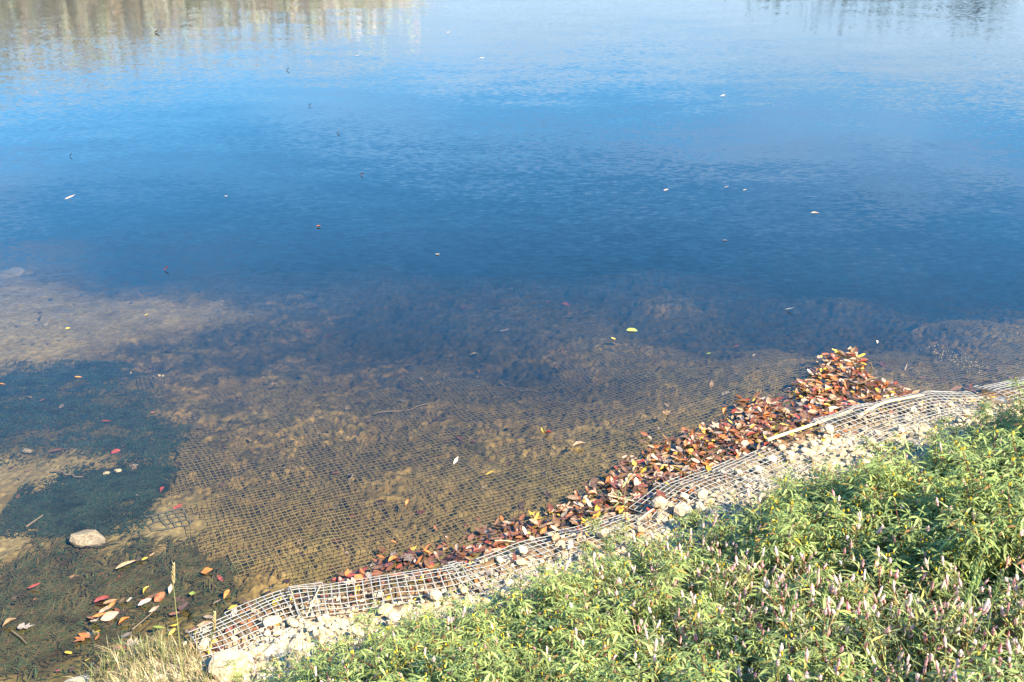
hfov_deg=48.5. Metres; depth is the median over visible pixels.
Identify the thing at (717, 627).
beggartick
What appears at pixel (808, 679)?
beggartick
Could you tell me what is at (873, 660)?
smartweed
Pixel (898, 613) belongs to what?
smartweed
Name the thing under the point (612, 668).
beggartick
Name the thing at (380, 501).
sunken leaf litter
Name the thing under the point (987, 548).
beggartick
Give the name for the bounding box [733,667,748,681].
smartweed
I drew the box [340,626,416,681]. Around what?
beggartick
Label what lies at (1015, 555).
beggartick
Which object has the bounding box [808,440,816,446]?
stone
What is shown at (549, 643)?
beggartick
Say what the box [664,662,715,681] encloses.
beggartick
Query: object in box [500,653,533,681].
beggartick
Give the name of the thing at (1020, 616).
smartweed
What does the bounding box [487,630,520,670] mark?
beggartick
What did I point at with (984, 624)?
smartweed
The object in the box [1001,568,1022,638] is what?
smartweed
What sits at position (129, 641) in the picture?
fallen leaf
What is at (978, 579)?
grass stalk
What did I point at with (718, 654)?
smartweed
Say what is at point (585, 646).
beggartick
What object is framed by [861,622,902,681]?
smartweed
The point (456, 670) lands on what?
beggartick
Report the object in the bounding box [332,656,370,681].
beggartick
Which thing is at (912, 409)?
stone
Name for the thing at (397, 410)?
twig
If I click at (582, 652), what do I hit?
beggartick
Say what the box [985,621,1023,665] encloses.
smartweed
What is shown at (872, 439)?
stone
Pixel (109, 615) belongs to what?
fallen leaf
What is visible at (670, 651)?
beggartick
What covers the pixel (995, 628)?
smartweed
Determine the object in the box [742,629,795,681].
beggartick
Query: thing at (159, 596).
fallen leaf
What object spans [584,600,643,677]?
beggartick
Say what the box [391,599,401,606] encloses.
stone
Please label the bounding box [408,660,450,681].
beggartick
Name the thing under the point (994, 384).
geogrid
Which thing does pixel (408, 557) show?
fallen leaf
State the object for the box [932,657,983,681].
smartweed
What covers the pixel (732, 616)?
fine grass
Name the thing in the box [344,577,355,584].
fallen leaf
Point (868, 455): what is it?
stone
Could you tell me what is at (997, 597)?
beggartick
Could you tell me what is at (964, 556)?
beggartick
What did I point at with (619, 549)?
stone
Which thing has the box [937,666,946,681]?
smartweed
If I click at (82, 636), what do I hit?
fallen leaf
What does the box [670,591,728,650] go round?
beggartick
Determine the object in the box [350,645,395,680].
beggartick
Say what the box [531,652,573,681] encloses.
beggartick
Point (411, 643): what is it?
beggartick
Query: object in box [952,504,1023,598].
beggartick
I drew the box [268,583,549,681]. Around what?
fine grass
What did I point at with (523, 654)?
beggartick
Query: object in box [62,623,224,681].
dry grass
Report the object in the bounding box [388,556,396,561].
fallen leaf
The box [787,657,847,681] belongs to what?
smartweed
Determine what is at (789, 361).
geogrid
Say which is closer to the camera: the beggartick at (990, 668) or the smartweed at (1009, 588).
the beggartick at (990, 668)
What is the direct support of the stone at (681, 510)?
on the geogrid at (707, 473)
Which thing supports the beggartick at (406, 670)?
on the pond bed
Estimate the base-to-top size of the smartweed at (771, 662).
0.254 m
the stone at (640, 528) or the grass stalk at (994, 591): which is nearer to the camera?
the grass stalk at (994, 591)
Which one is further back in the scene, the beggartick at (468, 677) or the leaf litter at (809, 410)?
the leaf litter at (809, 410)
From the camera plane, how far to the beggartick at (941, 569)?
3.81 m
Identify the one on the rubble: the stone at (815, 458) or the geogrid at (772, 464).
the stone at (815, 458)
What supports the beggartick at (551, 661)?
on the pond bed
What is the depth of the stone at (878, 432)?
6.13 m
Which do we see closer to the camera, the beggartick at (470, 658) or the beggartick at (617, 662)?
the beggartick at (617, 662)
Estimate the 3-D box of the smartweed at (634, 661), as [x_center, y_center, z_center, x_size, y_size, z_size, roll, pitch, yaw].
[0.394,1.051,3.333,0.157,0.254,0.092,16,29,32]
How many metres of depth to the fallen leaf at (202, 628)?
4.79 m
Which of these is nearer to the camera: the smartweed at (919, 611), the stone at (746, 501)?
the smartweed at (919, 611)
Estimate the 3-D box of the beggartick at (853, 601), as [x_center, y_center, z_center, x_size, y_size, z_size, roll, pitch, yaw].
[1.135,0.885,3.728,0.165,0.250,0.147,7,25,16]
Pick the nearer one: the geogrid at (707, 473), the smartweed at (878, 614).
the smartweed at (878, 614)
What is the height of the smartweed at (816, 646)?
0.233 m
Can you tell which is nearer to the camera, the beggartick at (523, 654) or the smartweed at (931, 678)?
the smartweed at (931, 678)
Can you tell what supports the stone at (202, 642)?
on the rubble
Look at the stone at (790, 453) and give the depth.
5.95 m
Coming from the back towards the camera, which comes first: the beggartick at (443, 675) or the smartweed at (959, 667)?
the beggartick at (443, 675)
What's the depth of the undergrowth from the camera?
4.09 m
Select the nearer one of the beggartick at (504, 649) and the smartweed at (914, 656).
the smartweed at (914, 656)
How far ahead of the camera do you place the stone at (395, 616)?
4.71 m
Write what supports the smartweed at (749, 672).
on the pond bed
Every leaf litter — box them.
[4,289,1023,675]
[185,346,1007,653]
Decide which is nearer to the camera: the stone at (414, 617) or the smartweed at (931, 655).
the smartweed at (931, 655)
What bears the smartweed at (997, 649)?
on the pond bed
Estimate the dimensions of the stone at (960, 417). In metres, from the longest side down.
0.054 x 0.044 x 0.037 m
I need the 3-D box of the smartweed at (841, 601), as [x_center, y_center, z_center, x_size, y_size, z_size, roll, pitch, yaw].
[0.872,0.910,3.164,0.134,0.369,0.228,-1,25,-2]
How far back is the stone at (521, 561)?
5.11 m
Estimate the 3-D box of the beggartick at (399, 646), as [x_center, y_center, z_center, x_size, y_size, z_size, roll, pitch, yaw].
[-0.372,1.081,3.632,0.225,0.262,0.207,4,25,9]
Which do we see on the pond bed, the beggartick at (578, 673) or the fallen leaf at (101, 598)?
the beggartick at (578, 673)
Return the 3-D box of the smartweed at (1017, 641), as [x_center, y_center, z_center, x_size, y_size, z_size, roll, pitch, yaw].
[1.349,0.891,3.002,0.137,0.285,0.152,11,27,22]
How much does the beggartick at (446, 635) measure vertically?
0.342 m
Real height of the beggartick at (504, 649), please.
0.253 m
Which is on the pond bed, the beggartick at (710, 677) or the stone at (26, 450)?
the beggartick at (710, 677)
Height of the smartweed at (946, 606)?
0.330 m
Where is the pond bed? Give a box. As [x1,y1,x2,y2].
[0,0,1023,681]
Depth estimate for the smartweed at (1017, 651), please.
2.94 m
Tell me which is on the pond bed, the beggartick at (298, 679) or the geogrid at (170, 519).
the beggartick at (298, 679)
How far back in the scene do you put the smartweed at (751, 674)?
3.24 m
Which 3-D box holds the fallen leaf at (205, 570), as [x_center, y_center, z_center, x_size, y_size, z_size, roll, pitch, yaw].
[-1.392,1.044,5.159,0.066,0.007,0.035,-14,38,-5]
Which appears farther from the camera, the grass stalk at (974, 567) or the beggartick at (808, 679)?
the grass stalk at (974, 567)
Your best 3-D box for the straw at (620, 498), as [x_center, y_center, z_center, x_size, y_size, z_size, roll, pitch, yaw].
[0.546,0.788,5.698,0.129,0.008,0.061,0,24,0]
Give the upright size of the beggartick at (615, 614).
0.308 m
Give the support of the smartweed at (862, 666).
on the pond bed
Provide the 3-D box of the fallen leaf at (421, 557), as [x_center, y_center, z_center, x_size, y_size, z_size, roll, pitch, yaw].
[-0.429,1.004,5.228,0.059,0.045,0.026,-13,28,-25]
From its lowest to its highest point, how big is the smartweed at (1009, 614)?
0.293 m
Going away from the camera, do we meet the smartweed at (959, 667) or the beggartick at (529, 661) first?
the smartweed at (959, 667)
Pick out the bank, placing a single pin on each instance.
(278, 650)
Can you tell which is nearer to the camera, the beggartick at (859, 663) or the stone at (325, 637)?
the beggartick at (859, 663)
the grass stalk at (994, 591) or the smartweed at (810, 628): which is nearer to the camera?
the grass stalk at (994, 591)
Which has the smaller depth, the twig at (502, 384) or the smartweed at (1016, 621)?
the smartweed at (1016, 621)
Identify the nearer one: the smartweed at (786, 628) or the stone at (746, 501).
the smartweed at (786, 628)
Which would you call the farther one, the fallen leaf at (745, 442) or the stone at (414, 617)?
the fallen leaf at (745, 442)
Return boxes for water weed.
[0,358,193,466]
[0,463,180,539]
[0,531,262,681]
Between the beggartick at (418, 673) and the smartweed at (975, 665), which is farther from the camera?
the beggartick at (418, 673)
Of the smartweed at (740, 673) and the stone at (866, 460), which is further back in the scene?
the stone at (866, 460)
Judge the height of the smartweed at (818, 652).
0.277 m
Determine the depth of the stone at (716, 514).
5.39 m
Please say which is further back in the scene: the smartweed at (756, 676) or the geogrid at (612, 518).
the geogrid at (612, 518)
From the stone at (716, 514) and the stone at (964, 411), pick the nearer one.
the stone at (716, 514)
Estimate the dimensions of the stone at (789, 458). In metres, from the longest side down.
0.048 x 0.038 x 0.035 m
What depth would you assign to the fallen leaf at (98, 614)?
4.88 m
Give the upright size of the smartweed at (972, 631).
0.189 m
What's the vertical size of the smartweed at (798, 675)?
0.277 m
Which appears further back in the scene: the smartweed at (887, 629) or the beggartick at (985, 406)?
the beggartick at (985, 406)
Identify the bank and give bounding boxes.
[84,386,1023,681]
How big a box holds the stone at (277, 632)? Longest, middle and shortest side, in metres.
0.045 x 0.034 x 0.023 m
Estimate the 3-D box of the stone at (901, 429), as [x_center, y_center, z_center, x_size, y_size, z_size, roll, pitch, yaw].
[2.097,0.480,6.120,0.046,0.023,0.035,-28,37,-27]
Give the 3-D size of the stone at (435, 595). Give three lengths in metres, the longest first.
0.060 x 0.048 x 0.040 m
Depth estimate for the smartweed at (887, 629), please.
3.25 m
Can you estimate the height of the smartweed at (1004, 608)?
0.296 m
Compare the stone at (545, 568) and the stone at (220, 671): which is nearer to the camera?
the stone at (220, 671)
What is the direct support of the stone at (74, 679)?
on the pond bed
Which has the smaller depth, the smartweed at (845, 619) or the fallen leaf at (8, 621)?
the smartweed at (845, 619)
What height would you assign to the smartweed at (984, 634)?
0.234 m
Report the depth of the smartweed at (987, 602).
3.06 m
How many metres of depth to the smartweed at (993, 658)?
2.92 m
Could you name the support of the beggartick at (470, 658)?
on the pond bed
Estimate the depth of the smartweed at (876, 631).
3.28 m
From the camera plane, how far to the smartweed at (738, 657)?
3.33 m
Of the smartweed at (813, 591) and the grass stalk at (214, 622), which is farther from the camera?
the grass stalk at (214, 622)
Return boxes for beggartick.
[280,670,303,681]
[289,660,314,681]
[290,654,350,681]
[302,661,327,681]
[305,635,349,681]
[326,649,376,681]
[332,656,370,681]
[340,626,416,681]
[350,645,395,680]
[364,626,423,681]
[367,646,427,681]
[375,628,440,674]
[378,676,424,681]
[379,664,423,681]
[399,639,444,674]
[399,659,415,678]
[403,668,432,681]
[405,644,470,681]
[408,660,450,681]
[411,671,453,681]
[413,675,428,681]
[418,610,465,663]
[424,658,463,681]
[429,627,502,681]
[433,646,498,681]
[449,649,483,672]
[455,669,490,681]
[458,637,515,681]
[460,641,510,681]
[469,634,533,679]
[474,632,526,681]
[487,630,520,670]
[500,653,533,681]
[501,634,539,678]
[502,638,557,681]
[508,628,548,649]
[512,653,540,678]
[513,644,558,663]
[519,617,566,665]
[519,618,580,661]
[524,656,573,681]
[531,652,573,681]
[538,650,587,676]
[538,654,577,681]
[550,619,598,676]
[552,627,613,681]
[553,586,623,655]
[556,640,619,681]
[568,593,636,666]
[574,672,594,681]
[579,629,627,676]
[583,633,621,677]
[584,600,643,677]
[585,664,626,681]
[592,653,658,681]
[597,670,624,681]
[599,660,645,681]
[610,639,665,681]
[619,637,670,680]
[628,647,667,681]
[634,617,675,664]
[644,646,693,679]
[651,638,732,681]
[653,638,696,679]
[660,663,693,681]
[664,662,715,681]
[665,654,720,681]
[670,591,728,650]
[673,612,746,668]
[684,641,730,674]
[687,624,743,679]
[708,643,743,681]
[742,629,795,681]
[758,633,816,681]
[758,643,834,681]
[773,572,829,638]
[798,619,866,681]
[801,671,853,681]
[806,644,855,681]
[830,655,876,681]
[836,570,884,630]
[847,670,902,681]
[871,560,913,616]
[917,534,1002,607]
[920,544,965,602]
[930,512,1023,604]
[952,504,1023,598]
[956,555,997,615]
[959,650,1023,681]
[976,397,995,422]
[976,576,1023,633]
[978,555,1011,612]
[979,480,1023,571]
[983,535,1023,592]
[984,512,1023,584]
[987,506,1023,593]
[999,529,1023,581]
[1003,377,1023,414]
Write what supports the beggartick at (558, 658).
on the pond bed
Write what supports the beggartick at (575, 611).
on the pond bed
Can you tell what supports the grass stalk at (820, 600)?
on the pond bed
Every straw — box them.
[306,585,320,616]
[608,495,633,501]
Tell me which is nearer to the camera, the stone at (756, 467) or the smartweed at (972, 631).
the smartweed at (972, 631)
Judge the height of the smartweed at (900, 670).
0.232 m
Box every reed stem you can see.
[640,508,655,517]
[766,409,852,441]
[856,394,923,417]
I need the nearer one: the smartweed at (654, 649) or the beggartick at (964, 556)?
the smartweed at (654, 649)
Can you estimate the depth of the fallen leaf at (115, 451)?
6.33 m
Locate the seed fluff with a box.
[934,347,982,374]
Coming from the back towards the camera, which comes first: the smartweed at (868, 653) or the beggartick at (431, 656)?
the beggartick at (431, 656)
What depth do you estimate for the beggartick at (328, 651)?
3.73 m
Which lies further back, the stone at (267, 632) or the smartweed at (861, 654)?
the stone at (267, 632)
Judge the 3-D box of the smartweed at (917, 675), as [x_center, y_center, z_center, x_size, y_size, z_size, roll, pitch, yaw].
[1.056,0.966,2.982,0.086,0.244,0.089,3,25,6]
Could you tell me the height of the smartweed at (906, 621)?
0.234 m
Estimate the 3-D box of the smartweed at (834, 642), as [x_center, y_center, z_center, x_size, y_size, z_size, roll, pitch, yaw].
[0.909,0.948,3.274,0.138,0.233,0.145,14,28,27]
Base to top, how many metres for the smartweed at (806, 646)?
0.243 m
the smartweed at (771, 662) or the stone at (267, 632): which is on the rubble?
the stone at (267, 632)
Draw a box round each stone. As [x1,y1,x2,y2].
[0,267,25,279]
[21,448,32,453]
[64,675,89,681]
[69,529,104,547]
[198,637,211,649]
[208,649,252,681]
[263,615,281,626]
[263,629,269,635]
[273,629,281,635]
[287,618,298,627]
[307,624,316,630]
[316,633,328,644]
[351,628,363,636]
[373,590,383,598]
[377,603,392,613]
[388,612,400,621]
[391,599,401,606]
[410,612,419,622]
[428,590,441,600]
[460,586,467,593]
[496,556,502,563]
[499,586,511,595]
[503,579,512,585]
[516,559,526,564]
[518,546,526,552]
[543,564,552,570]
[555,540,565,548]
[574,552,582,561]
[596,528,610,538]
[614,545,625,553]
[636,525,644,532]
[650,536,662,544]
[651,496,665,507]
[673,503,692,517]
[680,492,688,499]
[696,502,704,511]
[697,488,707,498]
[703,498,714,506]
[710,510,720,517]
[733,468,741,474]
[744,499,749,504]
[753,465,763,472]
[765,455,776,462]
[778,444,785,449]
[783,450,793,457]
[786,455,792,460]
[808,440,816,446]
[808,455,820,463]
[823,424,833,433]
[857,458,869,463]
[864,453,874,460]
[866,438,876,447]
[873,430,881,436]
[880,437,889,442]
[894,439,904,445]
[898,427,904,432]
[900,406,908,411]
[909,406,916,413]
[946,402,953,406]
[955,415,964,420]
[962,410,970,416]
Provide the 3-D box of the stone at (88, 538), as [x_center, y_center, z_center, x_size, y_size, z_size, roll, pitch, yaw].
[-2.024,0.950,5.417,0.167,0.084,0.134,7,16,-16]
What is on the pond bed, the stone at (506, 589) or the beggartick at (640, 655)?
the beggartick at (640, 655)
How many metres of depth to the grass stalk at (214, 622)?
4.54 m
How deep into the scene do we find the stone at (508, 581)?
4.96 m
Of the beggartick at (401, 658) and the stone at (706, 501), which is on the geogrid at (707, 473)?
the stone at (706, 501)
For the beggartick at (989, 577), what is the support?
on the pond bed
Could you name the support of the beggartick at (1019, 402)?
on the pond bed
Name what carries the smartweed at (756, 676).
on the pond bed
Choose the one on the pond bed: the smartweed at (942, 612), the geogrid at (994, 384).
the smartweed at (942, 612)
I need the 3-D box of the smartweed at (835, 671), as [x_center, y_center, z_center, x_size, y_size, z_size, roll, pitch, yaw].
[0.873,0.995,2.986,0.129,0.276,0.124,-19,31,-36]
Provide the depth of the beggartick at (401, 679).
3.18 m
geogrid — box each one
[137,318,1023,584]
[145,508,191,529]
[188,588,306,665]
[288,561,474,617]
[442,514,665,595]
[629,464,769,533]
[711,426,864,487]
[809,390,1011,442]
[973,377,1023,400]
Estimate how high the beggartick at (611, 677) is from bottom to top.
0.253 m
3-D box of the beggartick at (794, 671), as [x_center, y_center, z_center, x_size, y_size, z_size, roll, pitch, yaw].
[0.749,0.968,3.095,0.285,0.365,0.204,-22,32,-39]
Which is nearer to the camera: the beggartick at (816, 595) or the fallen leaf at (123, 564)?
the beggartick at (816, 595)
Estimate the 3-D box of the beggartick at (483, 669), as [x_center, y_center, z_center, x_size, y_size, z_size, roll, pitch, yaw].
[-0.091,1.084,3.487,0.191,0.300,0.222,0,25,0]
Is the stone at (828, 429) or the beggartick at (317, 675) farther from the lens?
the stone at (828, 429)
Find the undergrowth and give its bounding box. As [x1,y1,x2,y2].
[222,393,1023,681]
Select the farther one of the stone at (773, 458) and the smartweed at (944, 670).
the stone at (773, 458)
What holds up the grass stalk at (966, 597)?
on the pond bed
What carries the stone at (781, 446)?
on the rubble
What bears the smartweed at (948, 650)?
on the pond bed
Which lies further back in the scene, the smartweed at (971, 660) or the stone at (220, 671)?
the stone at (220, 671)
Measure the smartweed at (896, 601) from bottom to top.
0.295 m
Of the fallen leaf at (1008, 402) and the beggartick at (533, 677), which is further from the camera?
the fallen leaf at (1008, 402)
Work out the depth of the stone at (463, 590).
4.90 m
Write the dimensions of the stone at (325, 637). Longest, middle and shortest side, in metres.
0.067 x 0.050 x 0.037 m
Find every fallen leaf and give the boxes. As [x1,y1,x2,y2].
[2,618,15,626]
[16,623,32,628]
[73,632,89,641]
[92,612,106,616]
[94,595,108,601]
[99,605,111,612]
[101,611,118,620]
[103,599,115,603]
[111,449,119,453]
[116,560,135,568]
[118,617,128,624]
[127,638,143,645]
[138,598,150,605]
[154,592,164,601]
[178,602,189,610]
[198,625,210,634]
[201,567,212,573]
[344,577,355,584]
[354,574,362,578]
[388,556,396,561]
[401,554,413,560]
[416,554,424,563]
[529,518,538,526]
[572,441,584,446]
[634,478,638,484]
[741,440,748,445]
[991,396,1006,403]
[1006,398,1013,409]
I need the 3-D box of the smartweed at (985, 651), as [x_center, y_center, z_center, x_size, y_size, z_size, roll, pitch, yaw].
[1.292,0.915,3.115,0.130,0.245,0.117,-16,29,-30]
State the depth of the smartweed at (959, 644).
3.25 m
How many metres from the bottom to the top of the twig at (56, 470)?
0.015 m
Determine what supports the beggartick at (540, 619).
on the pond bed
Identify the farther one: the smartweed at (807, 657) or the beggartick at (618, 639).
the beggartick at (618, 639)
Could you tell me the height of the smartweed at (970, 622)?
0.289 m
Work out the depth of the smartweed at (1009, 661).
2.94 m
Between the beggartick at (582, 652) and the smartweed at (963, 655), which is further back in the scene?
the beggartick at (582, 652)
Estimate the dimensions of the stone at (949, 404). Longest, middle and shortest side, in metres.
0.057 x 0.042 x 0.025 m
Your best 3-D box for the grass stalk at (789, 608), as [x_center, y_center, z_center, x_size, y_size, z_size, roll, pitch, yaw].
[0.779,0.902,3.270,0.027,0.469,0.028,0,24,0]
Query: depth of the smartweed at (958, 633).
3.21 m
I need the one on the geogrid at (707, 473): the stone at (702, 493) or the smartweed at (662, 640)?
the stone at (702, 493)
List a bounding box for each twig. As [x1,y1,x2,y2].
[25,515,42,526]
[51,469,82,476]
[373,403,428,414]
[500,382,540,392]
[848,377,877,383]
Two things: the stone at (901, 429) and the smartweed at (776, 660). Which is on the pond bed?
the smartweed at (776, 660)
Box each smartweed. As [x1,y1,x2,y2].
[611,475,631,525]
[629,652,664,681]
[634,628,667,681]
[645,638,667,681]
[677,661,692,681]
[713,650,729,680]
[714,647,745,681]
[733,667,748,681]
[739,664,764,681]
[743,668,758,681]
[744,666,776,681]
[756,642,786,680]
[765,643,790,681]
[767,604,821,671]
[780,669,813,680]
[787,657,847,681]
[795,628,822,663]
[796,648,829,681]
[800,629,832,662]
[802,611,846,675]
[807,584,872,658]
[809,595,845,680]
[811,628,840,671]
[812,639,838,670]
[815,611,841,661]
[819,600,896,667]
[825,655,884,681]
[830,665,844,681]
[831,609,860,649]
[847,642,875,675]
[850,654,878,681]
[854,635,910,681]
[858,623,896,679]
[860,599,919,677]
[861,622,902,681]
[866,648,891,679]
[871,604,912,671]
[871,655,902,680]
[874,664,913,681]
[878,605,942,663]
[883,580,916,676]
[884,654,922,681]
[888,608,924,676]
[888,666,904,681]
[890,590,959,670]
[894,597,970,673]
[900,623,942,677]
[900,645,953,681]
[901,605,947,678]
[907,670,923,681]
[908,656,973,681]
[911,653,941,681]
[912,594,990,667]
[912,630,950,662]
[916,651,963,681]
[922,613,980,668]
[924,644,949,680]
[929,651,953,681]
[931,651,973,679]
[932,605,968,655]
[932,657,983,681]
[935,658,976,681]
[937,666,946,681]
[939,635,1007,681]
[940,626,970,666]
[940,629,991,657]
[942,593,1001,667]
[942,611,981,658]
[945,667,978,681]
[948,664,973,681]
[950,669,964,681]
[952,615,990,662]
[954,595,989,680]
[959,590,997,657]
[960,649,989,680]
[961,650,986,681]
[964,626,1008,671]
[969,637,1017,675]
[973,600,1005,675]
[974,637,1008,679]
[975,643,1014,681]
[979,585,1023,664]
[981,580,1023,636]
[984,655,1008,681]
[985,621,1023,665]
[986,599,1022,674]
[986,608,1023,679]
[990,651,1015,681]
[992,597,1023,638]
[995,644,1023,681]
[996,583,1023,658]
[996,628,1023,674]
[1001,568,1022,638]
[1004,632,1023,660]
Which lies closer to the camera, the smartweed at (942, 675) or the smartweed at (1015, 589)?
the smartweed at (942, 675)
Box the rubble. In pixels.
[181,394,1022,681]
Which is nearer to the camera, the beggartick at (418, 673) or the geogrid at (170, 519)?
the beggartick at (418, 673)
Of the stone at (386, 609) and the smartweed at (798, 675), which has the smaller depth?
the smartweed at (798, 675)
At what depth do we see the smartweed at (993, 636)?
3.01 m
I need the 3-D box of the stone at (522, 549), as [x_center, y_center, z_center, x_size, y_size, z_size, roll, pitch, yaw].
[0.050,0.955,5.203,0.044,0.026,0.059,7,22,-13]
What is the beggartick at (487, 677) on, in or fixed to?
on the pond bed
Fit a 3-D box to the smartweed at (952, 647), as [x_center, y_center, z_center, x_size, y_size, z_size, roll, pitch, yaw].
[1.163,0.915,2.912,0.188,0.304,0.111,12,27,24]
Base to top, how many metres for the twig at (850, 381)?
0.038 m
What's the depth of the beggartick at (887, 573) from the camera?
3.82 m
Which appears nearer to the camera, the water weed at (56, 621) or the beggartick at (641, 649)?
the beggartick at (641, 649)
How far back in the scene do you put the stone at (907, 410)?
6.47 m
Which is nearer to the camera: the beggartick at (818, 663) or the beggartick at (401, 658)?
the beggartick at (818, 663)
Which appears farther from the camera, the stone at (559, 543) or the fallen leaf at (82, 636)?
the stone at (559, 543)
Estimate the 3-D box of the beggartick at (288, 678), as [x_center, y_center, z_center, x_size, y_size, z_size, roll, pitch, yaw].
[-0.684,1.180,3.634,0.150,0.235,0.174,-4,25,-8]
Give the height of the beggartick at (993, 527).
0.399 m
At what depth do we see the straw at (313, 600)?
4.80 m
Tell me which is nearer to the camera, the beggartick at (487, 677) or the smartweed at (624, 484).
the beggartick at (487, 677)
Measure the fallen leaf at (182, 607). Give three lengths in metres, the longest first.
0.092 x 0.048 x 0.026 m
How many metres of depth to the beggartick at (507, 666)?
3.32 m
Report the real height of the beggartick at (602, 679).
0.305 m
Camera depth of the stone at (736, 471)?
5.82 m
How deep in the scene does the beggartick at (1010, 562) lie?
3.68 m
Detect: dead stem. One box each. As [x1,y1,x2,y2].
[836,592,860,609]
[931,589,962,631]
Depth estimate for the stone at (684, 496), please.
5.59 m
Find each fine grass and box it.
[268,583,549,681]
[585,563,782,681]
[813,562,1023,681]
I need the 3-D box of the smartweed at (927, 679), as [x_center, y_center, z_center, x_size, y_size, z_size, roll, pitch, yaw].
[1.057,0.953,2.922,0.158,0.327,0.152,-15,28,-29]
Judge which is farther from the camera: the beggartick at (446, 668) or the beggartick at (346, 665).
the beggartick at (346, 665)
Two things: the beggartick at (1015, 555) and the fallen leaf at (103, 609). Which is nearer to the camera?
the beggartick at (1015, 555)
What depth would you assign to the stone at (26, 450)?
6.32 m
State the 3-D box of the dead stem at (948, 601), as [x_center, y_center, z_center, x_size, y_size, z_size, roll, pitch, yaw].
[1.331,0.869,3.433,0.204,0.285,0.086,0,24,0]
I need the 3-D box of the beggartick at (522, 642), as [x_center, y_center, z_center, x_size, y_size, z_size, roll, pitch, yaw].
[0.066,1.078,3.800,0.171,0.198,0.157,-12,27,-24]
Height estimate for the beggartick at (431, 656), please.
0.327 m
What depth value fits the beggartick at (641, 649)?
3.44 m
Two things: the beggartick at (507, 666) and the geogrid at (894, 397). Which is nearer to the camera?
the beggartick at (507, 666)
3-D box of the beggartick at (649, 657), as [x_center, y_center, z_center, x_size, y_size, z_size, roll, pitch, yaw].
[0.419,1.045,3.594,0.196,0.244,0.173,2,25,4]
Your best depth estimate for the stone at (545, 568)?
5.02 m
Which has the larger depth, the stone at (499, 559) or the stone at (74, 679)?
the stone at (499, 559)
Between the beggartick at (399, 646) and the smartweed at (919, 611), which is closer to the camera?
the smartweed at (919, 611)
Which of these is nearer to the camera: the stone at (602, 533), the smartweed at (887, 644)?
the smartweed at (887, 644)
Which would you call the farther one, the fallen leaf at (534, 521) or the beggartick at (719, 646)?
the fallen leaf at (534, 521)
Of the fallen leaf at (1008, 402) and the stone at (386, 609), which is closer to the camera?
the stone at (386, 609)
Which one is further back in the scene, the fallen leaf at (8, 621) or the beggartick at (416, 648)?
the fallen leaf at (8, 621)
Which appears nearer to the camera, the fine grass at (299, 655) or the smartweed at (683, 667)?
the smartweed at (683, 667)
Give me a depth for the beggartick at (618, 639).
3.71 m
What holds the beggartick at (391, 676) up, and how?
on the pond bed
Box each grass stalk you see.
[170,562,184,681]
[210,611,215,647]
[776,589,795,669]
[796,581,828,659]
[927,576,975,662]
[933,549,982,650]
[945,562,984,665]
[982,568,1003,665]
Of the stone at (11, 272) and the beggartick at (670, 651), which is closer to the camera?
the beggartick at (670, 651)
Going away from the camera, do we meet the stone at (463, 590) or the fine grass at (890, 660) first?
the fine grass at (890, 660)
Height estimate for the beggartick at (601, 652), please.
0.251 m
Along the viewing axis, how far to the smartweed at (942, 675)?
2.95 m
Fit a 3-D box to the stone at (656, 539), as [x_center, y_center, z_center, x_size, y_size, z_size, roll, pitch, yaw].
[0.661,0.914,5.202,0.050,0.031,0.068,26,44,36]
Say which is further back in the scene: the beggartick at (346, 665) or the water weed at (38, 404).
the water weed at (38, 404)
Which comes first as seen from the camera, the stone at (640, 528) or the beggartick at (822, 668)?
the beggartick at (822, 668)
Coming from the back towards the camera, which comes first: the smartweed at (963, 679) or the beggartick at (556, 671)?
the beggartick at (556, 671)
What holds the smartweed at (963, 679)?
on the pond bed
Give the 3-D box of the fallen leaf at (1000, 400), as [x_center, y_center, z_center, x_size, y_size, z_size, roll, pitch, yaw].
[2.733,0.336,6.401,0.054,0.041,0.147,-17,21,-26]
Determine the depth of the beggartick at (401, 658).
3.53 m
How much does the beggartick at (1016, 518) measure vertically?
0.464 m
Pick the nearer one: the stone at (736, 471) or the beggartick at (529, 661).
the beggartick at (529, 661)
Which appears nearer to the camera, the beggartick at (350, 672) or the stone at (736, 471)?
the beggartick at (350, 672)
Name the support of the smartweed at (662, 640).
on the pond bed
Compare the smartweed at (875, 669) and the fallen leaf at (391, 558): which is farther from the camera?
the fallen leaf at (391, 558)
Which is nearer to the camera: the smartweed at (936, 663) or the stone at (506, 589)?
the smartweed at (936, 663)
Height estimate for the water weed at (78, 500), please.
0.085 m
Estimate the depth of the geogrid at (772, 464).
5.89 m
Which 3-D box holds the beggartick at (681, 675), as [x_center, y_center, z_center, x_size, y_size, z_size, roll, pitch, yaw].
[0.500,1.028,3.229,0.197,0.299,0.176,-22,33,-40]
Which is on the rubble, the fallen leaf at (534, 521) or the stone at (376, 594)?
the stone at (376, 594)

